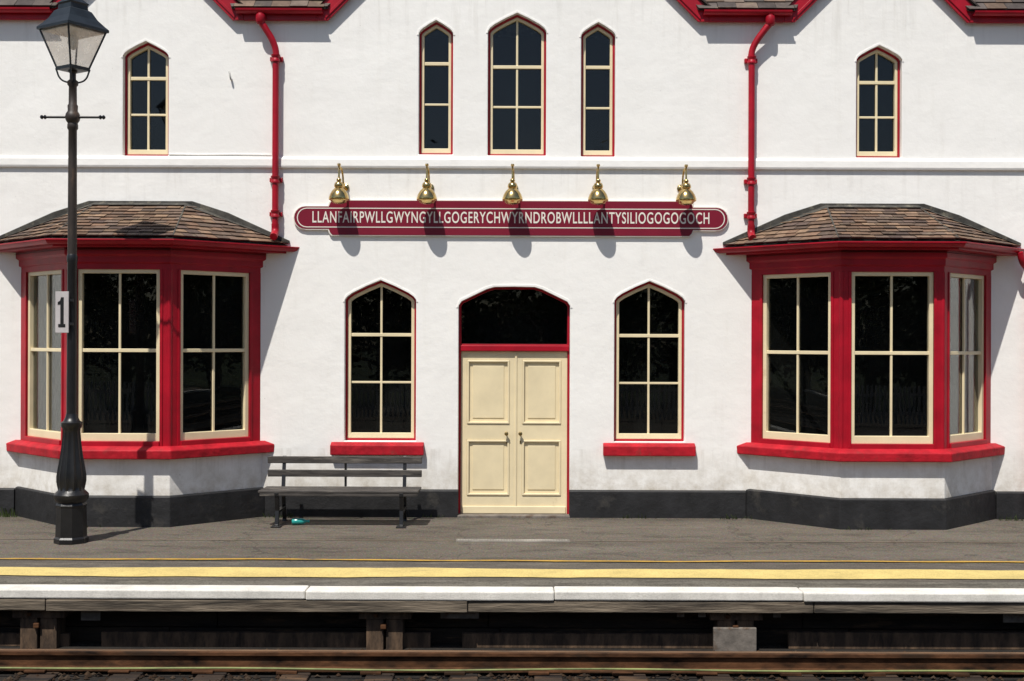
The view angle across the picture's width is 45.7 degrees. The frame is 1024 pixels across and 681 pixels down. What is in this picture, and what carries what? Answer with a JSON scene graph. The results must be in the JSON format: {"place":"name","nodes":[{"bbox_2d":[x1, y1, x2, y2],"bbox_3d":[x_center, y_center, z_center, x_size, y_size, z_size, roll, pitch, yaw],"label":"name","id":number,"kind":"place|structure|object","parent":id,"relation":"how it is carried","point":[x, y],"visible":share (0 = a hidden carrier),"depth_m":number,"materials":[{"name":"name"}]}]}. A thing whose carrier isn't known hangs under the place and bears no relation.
{"place":"outdoors","nodes":[
{"label":"outdoors","id":0,"kind":"place"},
{"bbox_2d":[0,205,89,241],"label":"bay roof","id":1,"kind":"structure","parent":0,"point":[50,227],"depth_m":15.59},
{"bbox_2d":[51,204,183,235],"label":"bay roof front","id":2,"kind":"structure","parent":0,"point":[123,220],"depth_m":15.33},
{"bbox_2d":[19,453,261,495],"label":"bay base wall","id":3,"kind":"structure","parent":0,"point":[128,477],"depth_m":15.26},
{"bbox_2d":[6,440,273,459],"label":"bay sill","id":4,"kind":"structure","parent":3,"relation":"on","point":[135,452],"depth_m":15.17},
{"bbox_2d":[167,269,172,445],"bbox_3d":[-4.265,0.215,15.122,0.064,2.200,0.064,0,0,0],"label":"bay corner post","id":5,"kind":"object","parent":4,"relation":"on","point":[169,386],"visible":1,"depth_m":15.09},
{"bbox_2d":[0,240,298,251],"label":"bay gutter","id":6,"kind":"object","parent":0,"point":[173,242],"visible":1,"depth_m":14.95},
{"bbox_2d":[0,238,299,247],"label":"bay gutter lip","id":7,"kind":"object","parent":6,"relation":"attached to","point":[146,239],"visible":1,"depth_m":14.91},
{"bbox_2d":[84,273,242,432],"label":"window panes","id":8,"kind":"object","parent":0,"point":[138,331],"visible":0.5,"depth_m":15.97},
{"bbox_2d":[173,206,287,243],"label":"bay roof","id":9,"kind":"structure","parent":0,"point":[195,223],"depth_m":15.60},
{"bbox_2d":[243,13,316,20],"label":"eaves fascia","id":10,"kind":"structure","parent":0,"point":[283,17],"depth_m":15.92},
{"bbox_2d":[472,445,503,489],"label":"door field","id":11,"kind":"structure","parent":0,"point":[487,467],"depth_m":16.14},
{"bbox_2d":[473,366,503,417],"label":"door field","id":12,"kind":"structure","parent":0,"point":[488,391],"depth_m":16.14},
{"bbox_2d":[0,516,1023,650],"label":"platform","id":13,"kind":"structure","parent":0,"point":[715,584],"depth_m":11.62,"materials":[{"name":"concrete"}]},
{"bbox_2d":[36,0,108,544],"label":"street lamp","id":14,"kind":"object","parent":13,"relation":"on","point":[73,21],"visible":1,"depth_m":13.84,"materials":[{"name":"black metal"}]},
{"bbox_2d":[55,291,73,332],"bbox_3d":[-5.100,-0.323,13.829,0.215,0.470,0.040,0,0,14],"label":"platform number sign","id":15,"kind":"object","parent":14,"relation":"attached to","point":[62,301],"visible":1,"depth_m":13.82,"materials":[{"name":"white metal"}]},
{"bbox_2d":[15,486,264,526],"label":"bay plinth","id":16,"kind":"structure","parent":13,"relation":"on","point":[154,511],"depth_m":15.25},
{"bbox_2d":[21,269,65,439],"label":"bay posts","id":17,"kind":"object","parent":16,"relation":"on","point":[23,341],"visible":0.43,"depth_m":15.91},
{"bbox_2d":[24,269,62,443],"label":"bay post beads","id":18,"kind":"object","parent":17,"relation":"attached to","point":[25,354],"visible":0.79,"depth_m":15.88},
{"bbox_2d":[28,270,60,439],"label":"bay window frame","id":19,"kind":"object","parent":17,"relation":"attached to","point":[49,434],"visible":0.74,"depth_m":15.87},
{"bbox_2d":[31,275,60,429],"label":"bay window glazing bars","id":20,"kind":"object","parent":19,"relation":"attached to","point":[47,349],"visible":0.99,"depth_m":15.57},
{"bbox_2d":[33,274,60,431],"bbox_3d":[-5.947,0.156,15.593,0.912,2.016,0.004,0,0,44],"label":"bay window glass","id":21,"kind":"object","parent":19,"relation":"in","point":[40,333],"visible":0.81,"depth_m":15.67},
{"bbox_2d":[77,269,167,445],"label":"bay posts","id":22,"kind":"object","parent":16,"relation":"on","point":[165,338],"visible":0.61,"depth_m":15.10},
{"bbox_2d":[78,269,159,440],"bbox_3d":[-4.896,0.182,15.159,1.030,2.145,0.078,0,0,0],"label":"bay window frame","id":23,"kind":"object","parent":22,"relation":"attached to","point":[119,436],"visible":0.94,"depth_m":15.12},
{"bbox_2d":[82,273,155,432],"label":"bay window glazing bars","id":24,"kind":"object","parent":23,"relation":"attached to","point":[119,350],"visible":1,"depth_m":15.14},
{"bbox_2d":[77,269,162,445],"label":"bay post beads","id":25,"kind":"object","parent":22,"relation":"attached to","point":[161,365],"visible":0.62,"depth_m":15.09},
{"bbox_2d":[16,247,265,272],"bbox_3d":[-4.891,-1.022,15.525,3.301,0.270,0.950,0,0,0],"label":"bay frieze","id":26,"kind":"object","parent":22,"relation":"on","point":[169,258],"visible":0.81,"depth_m":15.23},
{"bbox_2d":[0,244,285,253],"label":"bay soffit","id":27,"kind":"structure","parent":26,"relation":"on","point":[32,248],"depth_m":15.07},
{"bbox_2d":[172,269,260,445],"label":"bay posts","id":28,"kind":"object","parent":16,"relation":"on","point":[256,318],"visible":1,"depth_m":15.92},
{"bbox_2d":[180,270,248,440],"bbox_3d":[-3.836,0.186,15.584,0.996,2.145,0.078,0,0,-44],"label":"bay window frame","id":29,"kind":"object","parent":28,"relation":"attached to","point":[243,432],"visible":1,"depth_m":15.83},
{"bbox_2d":[183,275,244,430],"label":"bay window glazing bars","id":30,"kind":"object","parent":29,"relation":"attached to","point":[213,350],"visible":1,"depth_m":15.57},
{"bbox_2d":[177,269,252,445],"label":"bay post beads","id":31,"kind":"object","parent":28,"relation":"attached to","point":[179,365],"visible":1,"depth_m":15.19},
{"bbox_2d":[258,455,421,527],"bbox_3d":[-2.157,1.903,15.356,2.000,0.840,0.683,0,0,0],"label":"bench","id":32,"kind":"object","parent":13,"relation":"on","point":[401,493],"visible":1,"depth_m":15.54,"materials":[{"name":"grey wood"}]},
{"bbox_2d":[265,489,457,516],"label":"plinth","id":33,"kind":"structure","parent":13,"relation":"on","point":[434,502],"depth_m":15.97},
{"bbox_2d":[0,0,1023,490],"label":"front wall","id":34,"kind":"structure","parent":13,"relation":"on","point":[350,78],"depth_m":16.00,"materials":[{"name":"white paint"}]},
{"bbox_2d":[0,201,289,242],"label":"bay lead apron","id":35,"kind":"object","parent":34,"relation":"attached to","point":[148,203],"visible":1,"depth_m":15.92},
{"bbox_2d":[125,43,168,155],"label":"window upper gable outer frame","id":36,"kind":"object","parent":34,"relation":"attached to","point":[126,72],"visible":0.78,"depth_m":16.09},
{"bbox_2d":[127,46,167,154],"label":"window frame","id":37,"kind":"object","parent":36,"relation":"in","point":[129,123],"visible":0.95,"depth_m":16.10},
{"bbox_2d":[131,49,165,149],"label":"window muntins","id":38,"kind":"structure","parent":37,"relation":"attached to","point":[148,79],"depth_m":16.12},
{"bbox_2d":[272,63,278,223],"bbox_3d":[-3.101,-2.556,15.910,0.086,2.150,0.086,0,0,0],"label":"downpipe shaft","id":39,"kind":"object","parent":34,"relation":"attached to","point":[275,133],"visible":1,"depth_m":15.87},
{"bbox_2d":[235,8,322,13],"bbox_3d":[-3.040,-4.303,15.858,1.130,0.060,0.110,0,0,0],"label":"eaves gutter","id":40,"kind":"object","parent":34,"relation":"attached to","point":[283,10],"visible":1,"depth_m":15.81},
{"bbox_2d":[230,0,329,6],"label":"eaves slates","id":41,"kind":"object","parent":40,"relation":"on","point":[282,3],"visible":1,"depth_m":15.90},
{"bbox_2d":[329,163,348,203],"bbox_3d":[-2.235,-2.036,15.815,0.268,0.528,0.379,0,0,13],"label":"wall lamp","id":42,"kind":"object","parent":34,"relation":"attached to","point":[338,194],"visible":1,"depth_m":15.70,"materials":[{"name":"gold metal"}]},
{"bbox_2d":[330,442,423,454],"bbox_3d":[-1.772,1.416,16.010,1.225,0.176,0.220,0,0,0],"label":"window sill","id":43,"kind":"structure","parent":34,"relation":"attached to","point":[376,448],"depth_m":15.90,"materials":[{"name":"red paint"}]},
{"bbox_2d":[345,281,415,439],"bbox_3d":[-1.736,0.264,16.134,0.940,2.120,0.098,0,0,0],"label":"window lower outer frame","id":44,"kind":"object","parent":34,"relation":"attached to","point":[346,386],"visible":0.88,"depth_m":16.09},
{"bbox_2d":[348,283,414,437],"bbox_3d":[-1.736,0.266,16.136,0.884,2.061,0.078,0,0,0],"label":"window lower frame","id":45,"kind":"object","parent":44,"relation":"attached to","point":[379,434],"visible":1,"depth_m":16.10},
{"bbox_2d":[351,286,410,432],"bbox_3d":[-1.736,0.252,16.129,0.808,1.954,0.036,0,0,0],"label":"lower glazing bars window","id":46,"kind":"structure","parent":45,"relation":"attached to","point":[381,334],"depth_m":16.12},
{"bbox_2d":[419,22,452,154],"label":"window upper narrow outer frame","id":47,"kind":"object","parent":34,"relation":"attached to","point":[420,58],"visible":0.88,"depth_m":16.09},
{"bbox_2d":[421,25,450,152],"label":"window frame","id":48,"kind":"object","parent":47,"relation":"attached to","point":[424,35],"visible":0.99,"depth_m":16.10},
{"bbox_2d":[293,199,728,236],"bbox_3d":[-0.014,-1.608,15.978,5.730,0.480,0.040,0,0,0],"label":"station name sign","id":49,"kind":"object","parent":34,"relation":"attached to","point":[540,218],"visible":1,"depth_m":15.96,"materials":[{"name":"metal"}]},
{"bbox_2d":[0,156,1023,170],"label":"string course","id":50,"kind":"object","parent":34,"relation":"attached to","point":[524,163],"visible":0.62,"depth_m":15.96,"materials":[{"name":"white paint"}]},
{"bbox_2d":[458,287,569,513],"bbox_3d":[0.027,0.820,16.141,1.470,3.060,0.082,0,0,0],"label":"door frame","id":51,"kind":"object","parent":34,"relation":"attached to","point":[568,370],"visible":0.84,"depth_m":16.10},
{"bbox_2d":[461,351,515,512],"bbox_3d":[-0.316,1.221,16.145,0.728,2.156,0.040,0,0,0],"label":"door leaf","id":52,"kind":"object","parent":51,"relation":"attached to","point":[483,431],"visible":1,"depth_m":16.12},
{"bbox_2d":[467,360,509,423],"bbox_3d":[-0.314,0.684,16.129,0.566,0.848,0.034,0,0,0],"label":"door moulding","id":53,"kind":"object","parent":52,"relation":"attached to","point":[508,405],"depth_m":16.11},
{"bbox_2d":[469,362,509,492],"bbox_3d":[-0.316,1.224,16.152,0.708,2.130,0.015,0,0,0],"label":"door board","id":54,"kind":"object","parent":52,"relation":"attached to","point":[471,418],"depth_m":16.14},
{"bbox_2d":[462,506,565,513],"bbox_3d":[0.022,2.249,16.114,1.380,0.098,0.019,0,0,0],"label":"door weather bar","id":55,"kind":"object","parent":51,"relation":"attached to","point":[518,509],"depth_m":16.11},
{"bbox_2d":[459,345,568,350],"bbox_3d":[0.030,0.104,16.098,1.456,0.077,0.045,0,0,0],"label":"door transom","id":56,"kind":"object","parent":51,"relation":"attached to","point":[508,348],"depth_m":16.07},
{"bbox_2d":[516,351,566,513],"bbox_3d":[0.393,1.223,16.145,0.678,2.156,0.040,0,0,0],"label":"door leaf","id":57,"kind":"object","parent":51,"relation":"attached to","point":[544,431],"visible":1,"depth_m":16.12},
{"bbox_2d":[524,362,558,492],"bbox_3d":[0.393,1.226,16.152,0.658,2.130,0.015,0,0,0],"label":"door board","id":58,"kind":"object","parent":57,"relation":"attached to","point":[527,419],"depth_m":16.14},
{"bbox_2d":[488,15,545,155],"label":"window upper centre outer frame","id":59,"kind":"object","parent":34,"relation":"attached to","point":[522,18],"visible":0.94,"depth_m":16.09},
{"bbox_2d":[490,17,543,153],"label":"window upper centre frame","id":60,"kind":"object","parent":59,"relation":"attached to","point":[492,33],"visible":0.98,"depth_m":16.10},
{"bbox_2d":[493,21,540,149],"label":"window upper centre glazing bars","id":61,"kind":"object","parent":60,"relation":"attached to","point":[516,66],"depth_m":16.12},
{"bbox_2d":[581,24,614,156],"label":"window upper narrow outer frame","id":62,"kind":"object","parent":34,"relation":"attached to","point":[613,94],"visible":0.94,"depth_m":16.09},
{"bbox_2d":[583,27,612,154],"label":"window frame","id":63,"kind":"object","parent":62,"relation":"attached to","point":[610,37],"visible":1,"depth_m":16.10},
{"bbox_2d":[614,282,683,440],"bbox_3d":[1.814,0.277,16.134,0.930,2.120,0.098,0,0,0],"label":"window lower outer frame","id":64,"kind":"object","parent":34,"relation":"attached to","point":[682,408],"visible":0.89,"depth_m":16.09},
{"bbox_2d":[616,284,681,438],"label":"window lower frame","id":65,"kind":"object","parent":64,"relation":"attached to","point":[649,435],"visible":1,"depth_m":16.10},
{"bbox_2d":[619,287,677,433],"bbox_3d":[1.814,0.264,16.129,0.798,1.954,0.036,0,0,0],"label":"lower glazing bars window","id":66,"kind":"structure","parent":65,"relation":"attached to","point":[648,335],"depth_m":16.12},
{"bbox_2d":[603,443,695,455],"bbox_3d":[1.805,1.428,16.010,1.210,0.176,0.220,0,0,0],"label":"window sill","id":67,"kind":"structure","parent":34,"relation":"attached to","point":[649,449],"depth_m":15.90,"materials":[{"name":"red paint"}]},
{"bbox_2d":[676,164,695,204],"bbox_3d":[2.252,-2.020,15.813,0.268,0.528,0.379,0,0,-9],"label":"wall lamp","id":68,"kind":"object","parent":34,"relation":"attached to","point":[686,195],"visible":1,"depth_m":15.70,"materials":[{"name":"gold metal"}]},
{"bbox_2d":[709,15,783,22],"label":"eaves fascia","id":69,"kind":"structure","parent":34,"relation":"attached to","point":[740,18],"depth_m":15.92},
{"bbox_2d":[703,9,792,14],"bbox_3d":[3.080,-4.281,15.858,1.150,0.060,0.110,0,0,0],"label":"eaves gutter","id":70,"kind":"object","parent":34,"relation":"attached to","point":[739,12],"visible":1,"depth_m":15.81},
{"bbox_2d":[696,0,797,8],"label":"eaves slates","id":71,"kind":"object","parent":70,"relation":"on","point":[749,4],"visible":1,"depth_m":15.91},
{"bbox_2d":[748,64,754,224],"bbox_3d":[3.139,-2.534,15.910,0.086,2.150,0.086,0,0,0],"label":"downpipe shaft","id":72,"kind":"object","parent":34,"relation":"attached to","point":[751,134],"visible":1,"depth_m":15.87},
{"bbox_2d":[724,208,837,245],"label":"bay roof","id":73,"kind":"structure","parent":34,"relation":"attached to","point":[816,225],"depth_m":15.60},
{"bbox_2d":[746,250,996,275],"bbox_3d":[4.739,-0.989,15.525,3.301,0.270,0.950,0,0,0],"label":"bay frieze","id":74,"kind":"object","parent":34,"relation":"attached to","point":[878,261],"visible":0.91,"depth_m":15.17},
{"bbox_2d":[726,247,1016,255],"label":"bay soffit","id":75,"kind":"structure","parent":74,"relation":"on","point":[976,251],"depth_m":15.12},
{"bbox_2d":[714,243,1023,253],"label":"bay gutter","id":76,"kind":"object","parent":75,"relation":"attached to","point":[965,245],"visible":0.93,"depth_m":14.95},
{"bbox_2d":[713,241,1023,249],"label":"bay gutter lip","id":77,"kind":"object","parent":76,"relation":"attached to","point":[871,242],"visible":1,"depth_m":14.77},
{"bbox_2d":[723,203,1020,245],"bbox_3d":[4.740,-1.527,15.982,3.925,0.552,0.035,0,0,0],"label":"bay flashing","id":78,"kind":"object","parent":34,"relation":"attached to","point":[788,216],"visible":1,"depth_m":15.96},
{"bbox_2d":[856,47,899,157],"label":"window upper gable outer frame","id":79,"kind":"object","parent":34,"relation":"attached to","point":[898,97],"visible":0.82,"depth_m":16.09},
{"bbox_2d":[856,50,897,155],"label":"window frame","id":80,"kind":"object","parent":79,"relation":"attached to","point":[895,66],"visible":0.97,"depth_m":16.10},
{"bbox_2d":[859,53,894,151],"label":"window muntins","id":81,"kind":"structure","parent":80,"relation":"attached to","point":[876,82],"depth_m":16.12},
{"bbox_2d":[923,208,1019,246],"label":"bay roof","id":82,"kind":"structure","parent":34,"relation":"attached to","point":[962,231],"depth_m":15.61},
{"bbox_2d":[972,10,1023,15],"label":"eaves gutter","id":83,"kind":"object","parent":34,"relation":"attached to","point":[997,13],"visible":1,"depth_m":15.82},
{"bbox_2d":[965,0,1023,9],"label":"eaves slates","id":84,"kind":"object","parent":83,"relation":"on","point":[1002,4],"visible":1,"depth_m":15.92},
{"bbox_2d":[132,37,892,432],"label":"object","id":85,"kind":"object","parent":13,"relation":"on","point":[512,317],"visible":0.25,"depth_m":16.70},
{"bbox_2d":[457,513,569,517],"bbox_3d":[0.022,2.325,16.105,1.480,0.050,0.330,0,0,0],"label":"door threshold","id":86,"kind":"object","parent":13,"relation":"on","point":[473,515],"depth_m":15.95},
{"bbox_2d":[569,490,745,517],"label":"plinth","id":87,"kind":"structure","parent":13,"relation":"on","point":[654,503],"depth_m":15.97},
{"bbox_2d":[746,489,995,529],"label":"bay plinth","id":88,"kind":"structure","parent":13,"relation":"on","point":[890,513],"depth_m":15.15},
{"bbox_2d":[751,271,840,447],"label":"bay posts","id":89,"kind":"object","parent":88,"relation":"on","point":[755,311],"visible":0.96,"depth_m":15.92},
{"bbox_2d":[759,272,833,447],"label":"bay post beads","id":90,"kind":"object","parent":89,"relation":"attached to","point":[831,370],"visible":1,"depth_m":15.19},
{"bbox_2d":[763,272,830,442],"bbox_3d":[3.674,0.212,15.584,0.996,2.145,0.078,0,0,44],"label":"bay window frame","id":91,"kind":"object","parent":89,"relation":"attached to","point":[768,434],"visible":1,"depth_m":15.80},
{"bbox_2d":[767,277,827,432],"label":"bay window glazing bars","id":92,"kind":"object","parent":91,"relation":"attached to","point":[797,352],"visible":1,"depth_m":15.57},
{"bbox_2d":[841,271,941,448],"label":"bay posts","id":93,"kind":"object","parent":88,"relation":"on","point":[845,382],"visible":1,"depth_m":15.10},
{"bbox_2d":[851,272,932,443],"bbox_3d":[4.734,0.216,15.159,1.030,2.145,0.078,0,0,0],"label":"bay window frame","id":94,"kind":"object","parent":93,"relation":"attached to","point":[928,439],"visible":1,"depth_m":15.12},
{"bbox_2d":[855,276,928,435],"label":"bay window glazing bars","id":95,"kind":"object","parent":94,"relation":"attached to","point":[890,352],"visible":1,"depth_m":15.14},
{"bbox_2d":[848,271,936,448],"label":"bay post beads","id":96,"kind":"object","parent":93,"relation":"attached to","point":[934,360],"visible":1,"depth_m":15.09},
{"bbox_2d":[945,272,990,448],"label":"bay posts","id":97,"kind":"object","parent":88,"relation":"on","point":[988,361],"visible":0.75,"depth_m":15.90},
{"bbox_2d":[950,273,983,442],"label":"bay window frame","id":98,"kind":"object","parent":97,"relation":"attached to","point":[978,435],"visible":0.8,"depth_m":15.88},
{"bbox_2d":[950,277,977,434],"bbox_3d":[5.786,0.197,15.593,0.912,2.016,0.004,0,0,-44],"label":"bay window glass","id":99,"kind":"object","parent":98,"relation":"in","point":[971,361],"visible":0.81,"depth_m":15.66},
{"bbox_2d":[950,278,980,433],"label":"bay window glazing bars","id":100,"kind":"object","parent":98,"relation":"attached to","point":[963,352],"visible":1,"depth_m":15.57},
{"bbox_2d":[948,272,987,447],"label":"bay post beads","id":101,"kind":"object","parent":97,"relation":"attached to","point":[985,350],"visible":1,"depth_m":15.88},
{"bbox_2d":[996,491,1023,518],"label":"plinth","id":102,"kind":"structure","parent":13,"relation":"on","point":[1011,503],"depth_m":15.97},
{"bbox_2d":[0,641,1023,680],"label":"trackbed","id":103,"kind":"structure","parent":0,"point":[344,676],"depth_m":10.54,"materials":[{"name":"gravel"}]},
{"bbox_2d":[0,649,1023,680],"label":"railway track","id":104,"kind":"structure","parent":103,"relation":"on","point":[504,659],"depth_m":10.49,"materials":[{"name":"metal"}]},
{"bbox_2d":[0,667,1023,672],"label":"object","id":105,"kind":"structure","parent":104,"relation":"on","point":[334,669],"depth_m":10.33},
{"bbox_2d":[0,648,1023,680],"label":"ballast","id":106,"kind":"structure","parent":103,"relation":"on","point":[230,677],"depth_m":10.37,"materials":[{"name":"gravel"}]},
{"bbox_2d":[528,446,554,489],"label":"door field","id":107,"kind":"structure","parent":0,"point":[541,467],"depth_m":16.14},
{"bbox_2d":[528,366,555,417],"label":"door field","id":108,"kind":"structure","parent":0,"point":[541,391],"depth_m":16.14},
{"bbox_2d":[769,276,926,435],"bbox_3d":[4.734,0.197,15.982,3.060,2.500,0.025,0,0,0],"label":"window glass","id":109,"kind":"object","parent":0,"point":[872,372],"visible":0.5,"depth_m":15.97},
{"bbox_2d":[749,455,991,498],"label":"bay base wall","id":110,"kind":"structure","parent":0,"point":[942,480],"depth_m":15.18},
{"bbox_2d":[737,442,1004,461],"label":"bay sill","id":111,"kind":"structure","parent":110,"relation":"on","point":[887,455],"depth_m":15.11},
{"bbox_2d":[839,272,843,448],"bbox_3d":[4.104,0.244,15.122,0.064,2.200,0.064,0,0,0],"label":"bay corner post","id":112,"kind":"object","parent":111,"relation":"on","point":[841,327],"visible":1,"depth_m":15.09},
{"bbox_2d":[851,444,933,448],"bbox_3d":[4.730,1.321,15.145,1.030,0.070,0.150,0,0,0],"label":"bay subsill","id":113,"kind":"object","parent":111,"relation":"on","point":[892,446],"visible":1,"depth_m":15.07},
{"bbox_2d":[941,272,945,448],"bbox_3d":[5.365,0.249,15.122,0.064,2.200,0.064,0,0,0],"label":"bay corner post","id":114,"kind":"object","parent":111,"relation":"on","point":[943,370],"visible":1,"depth_m":15.09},
{"bbox_2d":[828,207,959,238],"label":"bay roof front","id":115,"kind":"structure","parent":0,"point":[888,222],"depth_m":15.31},
{"bbox_3d":[0.023,-6.636,18.133,19.200,3.710,3.726,0,0,0],"label":"main roof","id":116,"kind":"object","parent":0,"visible":0},
{"bbox_3d":[0.023,-6.617,18.153,19.200,3.700,3.700,0,0,0],"label":"main roof deck","id":117,"kind":"object","parent":116,"relation":"attached to","visible":0},
{"bbox_2d":[426,22,607,37],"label":"roof back","id":118,"kind":"structure","parent":117,"relation":"attached to","point":[525,31],"depth_m":22.75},
{"bbox_3d":[1.329,-5.650,17.210,2.621,2.599,2.640,0,0,0],"label":"gable","id":119,"kind":"object","parent":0,"visible":0},
{"bbox_2d":[317,0,708,21],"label":"bargeboard","id":120,"kind":"object","parent":119,"relation":"attached to","point":[691,3],"visible":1,"depth_m":15.91,"materials":[{"name":"red paint"}]},
{"bbox_3d":[5.506,-4.987,16.560,1.316,1.303,1.340,0,0,0],"label":"gable","id":121,"kind":"object","parent":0,"visible":0},
{"bbox_2d":[784,0,977,22],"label":"bargeboard","id":122,"kind":"object","parent":121,"relation":"attached to","point":[962,4],"visible":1,"depth_m":15.91,"materials":[{"name":"red paint"}]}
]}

